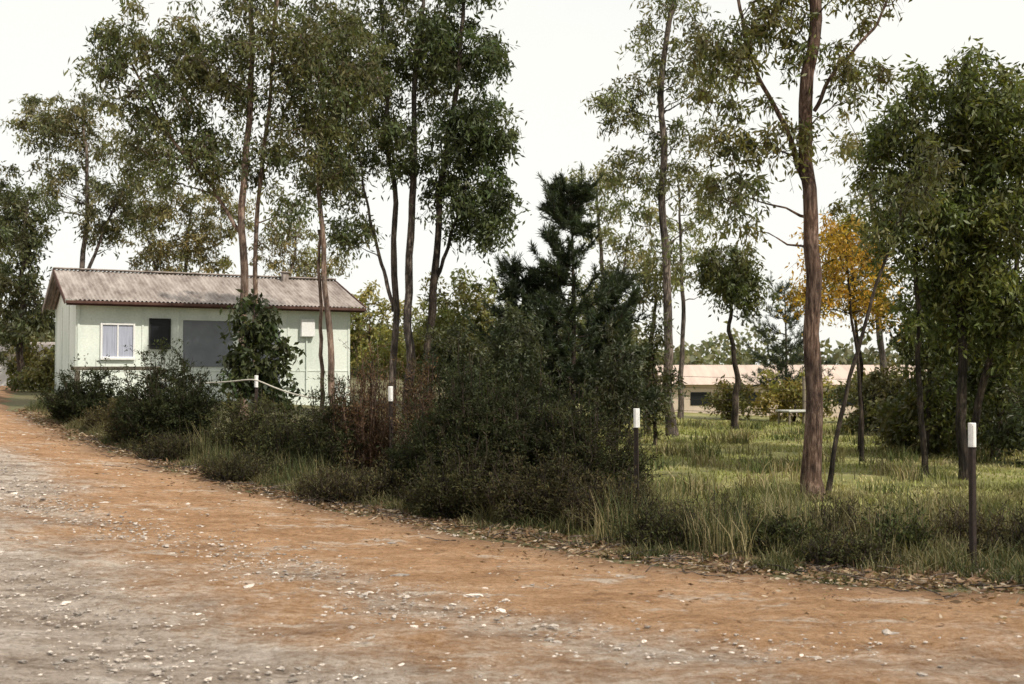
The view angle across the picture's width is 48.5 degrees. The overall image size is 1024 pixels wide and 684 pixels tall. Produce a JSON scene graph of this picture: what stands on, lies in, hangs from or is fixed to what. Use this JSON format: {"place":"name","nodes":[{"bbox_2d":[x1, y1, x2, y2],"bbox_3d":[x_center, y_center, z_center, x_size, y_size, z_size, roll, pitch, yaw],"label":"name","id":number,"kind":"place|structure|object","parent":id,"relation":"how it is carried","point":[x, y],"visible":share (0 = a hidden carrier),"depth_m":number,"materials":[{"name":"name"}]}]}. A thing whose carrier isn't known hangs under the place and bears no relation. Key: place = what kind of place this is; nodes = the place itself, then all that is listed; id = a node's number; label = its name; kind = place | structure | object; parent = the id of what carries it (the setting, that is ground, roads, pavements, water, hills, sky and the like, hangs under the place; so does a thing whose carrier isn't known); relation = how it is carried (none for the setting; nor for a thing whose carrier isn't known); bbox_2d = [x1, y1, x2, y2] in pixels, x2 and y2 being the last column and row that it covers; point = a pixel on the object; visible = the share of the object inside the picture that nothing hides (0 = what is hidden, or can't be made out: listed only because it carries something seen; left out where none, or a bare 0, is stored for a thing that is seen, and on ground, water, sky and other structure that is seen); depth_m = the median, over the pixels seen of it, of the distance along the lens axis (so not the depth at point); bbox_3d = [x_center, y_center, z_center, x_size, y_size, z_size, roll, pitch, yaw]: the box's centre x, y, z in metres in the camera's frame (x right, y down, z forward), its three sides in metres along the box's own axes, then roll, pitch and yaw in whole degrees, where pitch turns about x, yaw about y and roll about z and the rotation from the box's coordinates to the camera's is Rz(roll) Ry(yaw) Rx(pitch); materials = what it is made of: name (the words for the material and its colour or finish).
{"place":"outdoors","nodes":[
{"label":"outdoors","id":0,"kind":"place"},
{"bbox_2d":[0,386,1023,683],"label":"dirt road","id":1,"kind":"structure","parent":0,"point":[568,602],"depth_m":7.41,"materials":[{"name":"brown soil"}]},
{"bbox_2d":[0,376,1023,593],"bbox_3d":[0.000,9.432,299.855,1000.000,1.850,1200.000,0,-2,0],"label":"ground","id":2,"kind":"structure","parent":0,"point":[19,399],"depth_m":19.09,"materials":[{"name":"green plant"}]},
{"bbox_2d":[0,160,54,371],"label":"gum tree","id":3,"kind":"object","parent":2,"relation":"on","point":[5,355],"visible":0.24,"depth_m":40.09,"materials":[{"name":"green plant"}]},
{"bbox_2d":[0,342,54,386],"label":"white shed","id":4,"kind":"structure","parent":2,"relation":"on","point":[3,377],"depth_m":41.99,"materials":[{"name":"paint"}]},
{"bbox_2d":[3,336,54,389],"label":"understory shrub","id":5,"kind":"object","parent":2,"relation":"on","point":[28,355],"visible":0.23,"depth_m":36.68,"materials":[{"name":"green plant"}]},
{"bbox_2d":[5,351,55,391],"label":"understory shrub","id":6,"kind":"object","parent":2,"relation":"on","point":[31,375],"visible":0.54,"depth_m":33.22,"materials":[{"name":"green plant"}]},
{"bbox_2d":[0,178,71,389],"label":"gum tree","id":7,"kind":"object","parent":2,"relation":"on","point":[16,334],"visible":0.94,"depth_m":35.90,"materials":[{"name":"green plant"}]},
{"bbox_2d":[56,295,79,389],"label":"gable","id":8,"kind":"structure","parent":2,"relation":"on","point":[72,321],"depth_m":31.15,"materials":[{"name":"white paint"}]},
{"bbox_2d":[31,353,136,423],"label":"roadside shrub","id":9,"kind":"object","parent":2,"relation":"on","point":[62,404],"visible":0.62,"depth_m":20.86,"materials":[{"name":"green plant"}]},
{"bbox_2d":[67,397,117,430],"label":"roadside shrub","id":10,"kind":"object","parent":2,"relation":"on","point":[93,419],"visible":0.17,"depth_m":19.91,"materials":[{"name":"green plant"}]},
{"bbox_2d":[0,87,185,270],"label":"gum tree","id":11,"kind":"object","parent":2,"relation":"on","point":[58,126],"visible":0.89,"depth_m":39.00,"materials":[{"name":"green plant"}]},
{"bbox_2d":[70,366,161,391],"bbox_3d":[-8.350,1.106,23.979,1.900,1.178,0.110,0,-2,0],"label":"timber rail","id":12,"kind":"object","parent":2,"relation":"on","point":[77,368],"visible":0.31,"depth_m":23.95,"materials":[{"name":"brown wood"}]},
{"bbox_2d":[97,389,146,442],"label":"roadside shrub","id":13,"kind":"object","parent":2,"relation":"on","point":[114,433],"visible":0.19,"depth_m":18.43,"materials":[{"name":"green plant"}]},
{"bbox_2d":[119,422,205,462],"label":"weeds","id":14,"kind":"object","parent":2,"relation":"on","point":[161,448],"visible":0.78,"depth_m":16.41,"materials":[{"name":"green plant"}]},
{"bbox_2d":[105,337,227,447],"bbox_3d":[-5.398,0.848,17.946,1.939,1.870,1.837,0,-2,0],"label":"roadside shrub","id":15,"kind":"object","parent":2,"relation":"on","point":[155,409],"visible":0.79,"depth_m":17.71,"materials":[{"name":"green plant"}]},
{"bbox_2d":[117,180,260,275],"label":"gum tree","id":16,"kind":"object","parent":2,"relation":"on","point":[162,210],"visible":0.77,"depth_m":40.82,"materials":[{"name":"green plant"}]},
{"bbox_2d":[76,305,349,405],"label":"front wall","id":17,"kind":"structure","parent":2,"relation":"on","point":[92,318],"depth_m":30.43,"materials":[{"name":"white paint"}]},
{"bbox_2d":[102,325,132,356],"bbox_3d":[-10.214,-0.028,29.474,0.760,0.820,0.011,1,-2,-28],"label":"window pane","id":18,"kind":"object","parent":17,"relation":"attached to","point":[109,345],"visible":1,"depth_m":29.46,"materials":[{"name":"glass"}]},
{"bbox_2d":[151,320,168,346],"bbox_3d":[-9.278,-0.230,29.978,0.480,0.710,0.011,1,-2,-28],"label":"window pane","id":19,"kind":"object","parent":17,"relation":"attached to","point":[159,329],"visible":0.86,"depth_m":29.97,"materials":[{"name":"black glass"}]},
{"bbox_2d":[183,320,232,366],"bbox_3d":[-8.158,0.045,30.547,1.320,1.230,0.043,1,-2,-28],"label":"grey screen","id":20,"kind":"object","parent":17,"relation":"attached to","point":[206,346],"visible":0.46,"depth_m":30.49,"materials":[{"name":"grey fabric"}]},
{"bbox_2d":[54,269,364,307],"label":"roof front","id":21,"kind":"structure","parent":17,"relation":"on","point":[96,285],"depth_m":31.36,"materials":[{"name":"metal"}]},
{"bbox_2d":[44,275,304,309],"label":"roof back","id":22,"kind":"structure","parent":21,"relation":"attached to","point":[53,298],"depth_m":32.95,"materials":[{"name":"metal"}]},
{"bbox_2d":[52,267,335,279],"bbox_3d":[-8.939,-1.961,32.817,8.020,0.038,0.260,1,-2,-28],"label":"ridge cap","id":23,"kind":"object","parent":21,"relation":"on","point":[114,270],"visible":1,"depth_m":32.43,"materials":[{"name":"metal"}]},
{"bbox_2d":[66,300,365,310],"bbox_3d":[-7.662,-0.962,30.387,7.980,0.075,0.078,1,-2,-28],"label":"front gutter","id":24,"kind":"object","parent":21,"relation":"attached to","point":[191,305],"visible":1,"depth_m":29.87,"materials":[{"name":"brown metal"}]},
{"bbox_2d":[300,319,314,336],"bbox_3d":[-5.716,-0.392,31.793,0.390,0.490,0.158,1,-2,-28],"label":"meter box","id":25,"kind":"object","parent":17,"relation":"attached to","point":[307,327],"visible":1,"depth_m":31.72,"materials":[{"name":"white paint"}]},
{"bbox_2d":[348,312,349,401],"bbox_3d":[-4.654,0.415,32.415,0.050,2.690,0.021,1,-2,-28],"label":"cover batten","id":26,"kind":"object","parent":17,"relation":"attached to","point":[348,348],"visible":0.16,"depth_m":32.41,"materials":[{"name":"white wood"}]},
{"bbox_2d":[63,0,382,415],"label":"gum tree","id":27,"kind":"object","parent":2,"relation":"on","point":[196,68],"visible":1,"depth_m":21.91,"materials":[{"name":"green plant"}]},
{"bbox_2d":[193,443,293,484],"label":"weeds","id":28,"kind":"object","parent":2,"relation":"on","point":[233,470],"visible":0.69,"depth_m":14.35,"materials":[{"name":"green plant"}]},
{"bbox_2d":[188,388,304,456],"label":"roadside shrub","id":29,"kind":"object","parent":2,"relation":"on","point":[241,425],"visible":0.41,"depth_m":16.52,"materials":[{"name":"green plant"}]},
{"bbox_2d":[254,375,257,413],"bbox_3d":[-4.047,1.248,17.977,0.060,1.442,0.063,0,-2,-6],"label":"star picket post","id":30,"kind":"object","parent":2,"relation":"on","point":[256,386],"visible":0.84,"depth_m":17.98,"materials":[{"name":"metal"}]},
{"bbox_2d":[124,371,318,399],"bbox_3d":[-5.209,0.695,19.401,0.062,0.424,8.093,1,-2,-38],"label":"rope","id":31,"kind":"object","parent":30,"relation":"attached to","point":[253,380],"visible":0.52,"depth_m":17.82,"materials":[{"name":"white fabric"}]},
{"bbox_2d":[209,289,307,417],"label":"broadleaf sapling","id":32,"kind":"object","parent":2,"relation":"on","point":[261,336],"visible":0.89,"depth_m":19.79,"materials":[{"name":"green plant"}]},
{"bbox_2d":[237,395,315,469],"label":"roadside shrub","id":33,"kind":"object","parent":2,"relation":"on","point":[274,439],"visible":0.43,"depth_m":15.49,"materials":[{"name":"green plant"}]},
{"bbox_2d":[247,211,357,280],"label":"gum tree","id":34,"kind":"object","parent":2,"relation":"on","point":[274,239],"visible":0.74,"depth_m":43.03,"materials":[{"name":"green plant"}]},
{"bbox_2d":[277,368,369,475],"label":"roadside shrub","id":35,"kind":"object","parent":2,"relation":"on","point":[317,430],"visible":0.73,"depth_m":14.88,"materials":[{"name":"green plant"}]},
{"bbox_2d":[266,0,404,411],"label":"gum tree","id":36,"kind":"object","parent":2,"relation":"on","point":[333,177],"visible":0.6,"depth_m":22.96,"materials":[{"name":"green plant"}]},
{"bbox_2d":[292,448,416,504],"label":"weeds","id":37,"kind":"object","parent":2,"relation":"on","point":[349,489],"visible":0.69,"depth_m":12.72,"materials":[{"name":"green plant"}]},
{"bbox_2d":[287,0,443,415],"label":"gum tree","id":38,"kind":"object","parent":2,"relation":"on","point":[367,231],"visible":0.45,"depth_m":26.28,"materials":[{"name":"green plant"}]},
{"bbox_2d":[325,321,408,478],"bbox_3d":[-1.888,0.821,15.131,1.379,2.192,1.173,0,-2,0],"label":"twiggy shrub","id":39,"kind":"object","parent":2,"relation":"on","point":[376,428],"visible":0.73,"depth_m":14.95,"materials":[{"name":"brown plant"}]},
{"bbox_2d":[348,279,414,395],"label":"understory shrub","id":40,"kind":"object","parent":2,"relation":"on","point":[361,344],"visible":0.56,"depth_m":35.90,"materials":[{"name":"green plant"}]},
{"bbox_2d":[388,386,393,462],"bbox_3d":[-1.538,1.298,14.474,0.060,1.467,0.062,0,-2,-23],"label":"star picket post","id":41,"kind":"object","parent":2,"relation":"on","point":[390,394],"visible":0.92,"depth_m":14.48,"materials":[{"name":"metal"}]},
{"bbox_2d":[366,305,449,387],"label":"understory shrub","id":42,"kind":"object","parent":2,"relation":"on","point":[417,343],"visible":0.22,"depth_m":34.64,"materials":[{"name":"green plant"}]},
{"bbox_2d":[371,411,447,494],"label":"roadside shrub","id":43,"kind":"object","parent":2,"relation":"on","point":[397,464],"visible":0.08,"depth_m":13.22,"materials":[{"name":"green plant"}]},
{"bbox_2d":[382,353,448,463],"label":"twiggy shrub","id":44,"kind":"object","parent":2,"relation":"on","point":[420,381],"visible":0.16,"depth_m":14.51,"materials":[{"name":"brown plant"}]},
{"bbox_2d":[367,0,476,415],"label":"gum tree","id":45,"kind":"object","parent":2,"relation":"on","point":[392,132],"visible":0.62,"depth_m":25.93,"materials":[{"name":"green plant"}]},
{"bbox_2d":[412,262,503,370],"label":"understory shrub","id":46,"kind":"object","parent":2,"relation":"on","point":[466,297],"visible":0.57,"depth_m":32.73,"materials":[{"name":"green plant"}]},
{"bbox_2d":[386,331,544,488],"bbox_3d":[-0.442,0.909,12.794,1.726,2.039,1.756,-1,-2,44],"label":"roadside shrub","id":47,"kind":"object","parent":2,"relation":"on","point":[454,417],"visible":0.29,"depth_m":12.55,"materials":[{"name":"green plant"}]},
{"bbox_2d":[385,431,546,522],"bbox_3d":[-0.481,1.435,11.860,1.694,1.018,1.159,0,-2,0],"label":"roadside shrub","id":48,"kind":"object","parent":2,"relation":"on","point":[443,494],"visible":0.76,"depth_m":11.69,"materials":[{"name":"green plant"}]},
{"bbox_2d":[412,316,520,423],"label":"wattle bush","id":49,"kind":"object","parent":2,"relation":"on","point":[447,350],"visible":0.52,"depth_m":18.82,"materials":[{"name":"green plant"}]},
{"bbox_2d":[409,0,531,397],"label":"gum tree","id":50,"kind":"object","parent":2,"relation":"on","point":[475,131],"visible":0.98,"depth_m":25.49,"materials":[{"name":"green plant"}]},
{"bbox_2d":[0,299,957,389],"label":"distant trees","id":51,"kind":"object","parent":2,"relation":"on","point":[744,358],"visible":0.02,"depth_m":87.87,"materials":[{"name":"green plant"}]},
{"bbox_2d":[447,297,556,417],"bbox_3d":[-0.177,0.649,19.505,1.976,2.850,1.672,-1,-2,29],"label":"wattle bush","id":52,"kind":"object","parent":2,"relation":"on","point":[517,345],"visible":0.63,"depth_m":19.35,"materials":[{"name":"green plant"}]},
{"bbox_2d":[12,406,1023,672],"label":"leaf litter","id":53,"kind":"object","parent":2,"relation":"on","point":[720,566],"visible":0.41,"depth_m":9.64,"materials":[{"name":"brown plant"}]},
{"bbox_2d":[25,394,1023,590],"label":"roadside grass","id":54,"kind":"structure","parent":2,"relation":"on","point":[956,556],"depth_m":9.58,"materials":[{"name":"green plant"}]},
{"bbox_2d":[463,251,593,427],"bbox_3d":[0.287,0.138,22.544,2.905,3.956,2.690,0,-2,0],"label":"pine tree","id":55,"kind":"object","parent":2,"relation":"on","point":[512,270],"visible":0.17,"depth_m":22.42,"materials":[{"name":"green plant"}]},
{"bbox_2d":[461,334,629,482],"bbox_3d":[0.366,0.908,12.458,1.919,2.051,1.726,0,-2,0],"label":"roadside shrub","id":56,"kind":"object","parent":2,"relation":"on","point":[524,435],"visible":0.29,"depth_m":12.21,"materials":[{"name":"green plant"}]},
{"bbox_2d":[474,447,617,530],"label":"roadside shrub","id":57,"kind":"object","parent":2,"relation":"on","point":[531,493],"visible":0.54,"depth_m":11.22,"materials":[{"name":"green plant"}]},
{"bbox_2d":[503,161,654,426],"bbox_3d":[1.224,-0.659,22.076,2.766,5.602,2.921,0,-2,-15],"label":"pine tree","id":58,"kind":"object","parent":2,"relation":"on","point":[561,210],"visible":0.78,"depth_m":21.79,"materials":[{"name":"green plant"}]},
{"bbox_2d":[163,419,1023,563],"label":"tall grass","id":59,"kind":"structure","parent":2,"relation":"on","point":[721,537],"depth_m":10.36,"materials":[{"name":"green plant"}]},
{"bbox_2d":[523,381,665,504],"bbox_3d":[0.838,1.188,12.081,1.556,1.564,1.382,1,-2,-19],"label":"roadside shrub","id":60,"kind":"object","parent":2,"relation":"on","point":[602,462],"visible":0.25,"depth_m":11.87,"materials":[{"name":"green plant"}]},
{"bbox_2d":[559,151,662,322],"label":"gum tree","id":61,"kind":"object","parent":2,"relation":"on","point":[610,241],"visible":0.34,"depth_m":37.88,"materials":[{"name":"green plant"}]},
{"bbox_2d":[570,265,658,445],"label":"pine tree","id":62,"kind":"object","parent":2,"relation":"on","point":[604,312],"visible":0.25,"depth_m":23.33,"materials":[{"name":"green plant"}]},
{"bbox_2d":[551,453,678,533],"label":"weeds","id":63,"kind":"object","parent":2,"relation":"on","point":[579,508],"visible":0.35,"depth_m":10.87,"materials":[{"name":"green plant"}]},
{"bbox_2d":[570,317,662,451],"bbox_3d":[1.942,0.855,20.958,1.754,2.637,1.297,0,-2,0],"label":"wattle bush","id":64,"kind":"object","parent":2,"relation":"on","point":[621,387],"visible":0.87,"depth_m":20.85,"materials":[{"name":"green plant"}]},
{"bbox_2d":[633,408,639,502],"bbox_3d":[1.239,1.347,11.277,0.062,1.374,0.059,-2,-3,38],"label":"star picket post","id":65,"kind":"object","parent":2,"relation":"on","point":[636,417],"visible":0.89,"depth_m":11.28,"materials":[{"name":"metal"}]},
{"bbox_2d":[613,255,685,433],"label":"gum tree","id":66,"kind":"object","parent":2,"relation":"on","point":[648,293],"visible":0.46,"depth_m":27.93,"materials":[{"name":"green plant"}]},
{"bbox_2d":[627,307,695,445],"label":"understory shrub","id":67,"kind":"object","parent":2,"relation":"on","point":[656,342],"visible":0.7,"depth_m":23.92,"materials":[{"name":"green plant"}]},
{"bbox_2d":[579,0,753,436],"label":"gum tree","id":68,"kind":"object","parent":2,"relation":"on","point":[660,190],"visible":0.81,"depth_m":27.32,"materials":[{"name":"green plant"}]},
{"bbox_2d":[605,492,727,549],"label":"weeds","id":69,"kind":"object","parent":2,"relation":"on","point":[651,527],"visible":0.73,"depth_m":9.95,"materials":[{"name":"green plant"}]},
{"bbox_2d":[622,159,727,419],"bbox_3d":[5.576,-1.586,36.002,3.816,8.509,2.924,-1,-2,21],"label":"gum tree","id":70,"kind":"object","parent":2,"relation":"on","point":[681,279],"visible":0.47,"depth_m":35.95,"materials":[{"name":"green plant"}]},
{"bbox_2d":[655,481,766,533],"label":"weeds","id":71,"kind":"object","parent":2,"relation":"on","point":[722,502],"visible":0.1,"depth_m":10.69,"materials":[{"name":"green plant"}]},
{"bbox_2d":[698,374,762,420],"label":"understory shrub","id":72,"kind":"object","parent":2,"relation":"on","point":[720,400],"visible":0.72,"depth_m":36.73,"materials":[{"name":"green plant"}]},
{"bbox_2d":[689,241,789,428],"bbox_3d":[6.013,-0.132,31.081,2.515,5.331,2.436,1,-2,-31],"label":"tree","id":73,"kind":"object","parent":2,"relation":"on","point":[736,281],"visible":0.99,"depth_m":30.74,"materials":[{"name":"green plant"}]},
{"bbox_2d":[655,375,888,422],"bbox_3d":[11.767,1.761,35.063,18.584,1.742,0.125,0,-2,-7],"label":"wire fence","id":74,"kind":"object","parent":2,"relation":"on","point":[804,393],"visible":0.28,"depth_m":34.57,"materials":[{"name":"metal"}]},
{"bbox_2d":[725,504,839,556],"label":"weeds","id":75,"kind":"object","parent":2,"relation":"on","point":[782,525],"visible":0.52,"depth_m":9.57,"materials":[{"name":"green plant"}]},
{"bbox_2d":[738,271,836,400],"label":"pine tree","id":76,"kind":"object","parent":2,"relation":"on","point":[781,366],"visible":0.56,"depth_m":39.82,"materials":[{"name":"green plant"}]},
{"bbox_2d":[652,365,926,417],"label":"long shed","id":77,"kind":"structure","parent":2,"relation":"on","point":[704,378],"depth_m":60.37,"materials":[{"name":"beige metal"}]},
{"bbox_2d":[690,392,710,404],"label":"shed window","id":78,"kind":"structure","parent":77,"relation":"in","point":[693,395],"depth_m":59.92,"materials":[{"name":"black glass"}]},
{"bbox_2d":[775,410,805,424],"bbox_3d":[8.500,2.266,33.952,1.000,0.470,0.800,0,-2,-17],"label":"garden table","id":79,"kind":"object","parent":2,"relation":"on","point":[789,414],"visible":0.5,"depth_m":33.58,"materials":[{"name":"paint"}]},
{"bbox_2d":[747,367,839,422],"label":"understory shrub","id":80,"kind":"object","parent":2,"relation":"on","point":[782,399],"visible":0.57,"depth_m":35.74,"materials":[{"name":"green plant"}]},
{"bbox_2d":[678,0,911,500],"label":"gum tree","id":81,"kind":"object","parent":2,"relation":"on","point":[745,144],"visible":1,"depth_m":14.29,"materials":[{"name":"green plant"}]},
{"bbox_2d":[769,211,911,460],"bbox_3d":[5.995,-0.045,20.435,2.505,4.595,2.112,0,-2,0],"label":"autumn tree","id":82,"kind":"object","parent":2,"relation":"on","point":[836,249],"visible":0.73,"depth_m":20.40,"materials":[{"name":"orange plant"}]},
{"bbox_2d":[794,513,904,569],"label":"weeds","id":83,"kind":"object","parent":2,"relation":"on","point":[833,551],"visible":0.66,"depth_m":9.11,"materials":[{"name":"green plant"}]},
{"bbox_2d":[793,490,908,546],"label":"weeds","id":84,"kind":"object","parent":2,"relation":"on","point":[837,506],"visible":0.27,"depth_m":9.93,"materials":[{"name":"green plant"}]},
{"bbox_2d":[819,198,909,450],"bbox_3d":[6.996,-0.254,22.424,1.850,5.122,1.912,0,-2,0],"label":"gum tree","id":85,"kind":"object","parent":2,"relation":"on","point":[837,208],"visible":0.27,"depth_m":22.41,"materials":[{"name":"green plant"}]},
{"bbox_2d":[820,109,912,406],"bbox_3d":[10.812,-2.269,34.023,3.592,9.810,2.918,-1,-2,40],"label":"gum tree","id":86,"kind":"object","parent":2,"relation":"on","point":[843,151],"visible":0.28,"depth_m":34.20,"materials":[{"name":"green plant"}]},
{"bbox_2d":[823,356,914,435],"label":"understory shrub","id":87,"kind":"object","parent":2,"relation":"on","point":[880,389],"visible":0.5,"depth_m":28.85,"materials":[{"name":"green plant"}]},
{"bbox_2d":[840,354,914,422],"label":"understory shrub","id":88,"kind":"object","parent":2,"relation":"on","point":[868,375],"visible":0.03,"depth_m":34.89,"materials":[{"name":"green plant"}]},
{"bbox_2d":[849,493,942,561],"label":"weeds","id":89,"kind":"object","parent":2,"relation":"on","point":[911,530],"visible":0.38,"depth_m":9.35,"materials":[{"name":"green plant"}]},
{"bbox_2d":[825,138,969,492],"bbox_3d":[5.028,-0.301,14.908,1.855,4.710,1.469,0,-2,0],"label":"gum sapling","id":90,"kind":"object","parent":2,"relation":"on","point":[877,236],"visible":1,"depth_m":14.96,"materials":[{"name":"green plant"}]},
{"bbox_2d":[865,382,957,456],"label":"understory shrub","id":91,"kind":"object","parent":2,"relation":"on","point":[904,411],"visible":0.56,"depth_m":21.79,"materials":[{"name":"green plant"}]},
{"bbox_2d":[838,35,1023,479],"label":"broadleaf tree","id":92,"kind":"object","parent":2,"relation":"on","point":[981,124],"visible":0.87,"depth_m":16.77,"materials":[{"name":"green plant"}]},
{"bbox_2d":[867,128,1023,458],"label":"broadleaf tree","id":93,"kind":"object","parent":2,"relation":"on","point":[949,389],"visible":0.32,"depth_m":20.76,"materials":[{"name":"green plant"}]},
{"bbox_2d":[897,339,1022,395],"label":"understory shrub","id":94,"kind":"object","parent":2,"relation":"on","point":[934,370],"visible":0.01,"depth_m":27.89,"materials":[{"name":"green plant"}]},
{"bbox_2d":[897,365,1023,453],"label":"understory shrub","id":95,"kind":"object","parent":2,"relation":"on","point":[994,382],"visible":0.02,"depth_m":22.68,"materials":[{"name":"green plant"}]},
{"bbox_2d":[922,492,1022,555],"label":"weeds","id":96,"kind":"object","parent":2,"relation":"on","point":[982,526],"visible":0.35,"depth_m":9.59,"materials":[{"name":"green plant"}]},
{"bbox_2d":[968,423,976,566],"bbox_3d":[3.630,1.313,8.964,0.060,1.350,0.062,0,-1,-11],"label":"star picket post","id":97,"kind":"object","parent":2,"relation":"on","point":[972,484],"visible":0.92,"depth_m":8.96,"materials":[{"name":"metal"}]},
{"bbox_2d":[976,368,1023,467],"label":"understory shrub","id":98,"kind":"object","parent":2,"relation":"on","point":[1014,434],"visible":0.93,"depth_m":19.51,"materials":[{"name":"green plant"}]},
{"bbox_2d":[1003,500,1023,555],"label":"weeds","id":99,"kind":"object","parent":2,"relation":"on","point":[1021,527],"visible":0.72,"depth_m":9.43,"materials":[{"name":"green plant"}]},
{"bbox_2d":[0,0,1023,364],"label":"sky","id":100,"kind":"structure","parent":0,"point":[565,52],"materials":[{"name":"white"}]},
{"bbox_3d":[-7.778,-0.946,30.605,7.340,0.025,0.342,1,-2,-28],"label":"soffit","id":101,"kind":"object","parent":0,"visible":0},
{"bbox_2d":[66,303,364,312],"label":"front fascia","id":102,"kind":"structure","parent":101,"relation":"attached to","point":[199,307],"depth_m":29.91,"materials":[{"name":"brown wood"}]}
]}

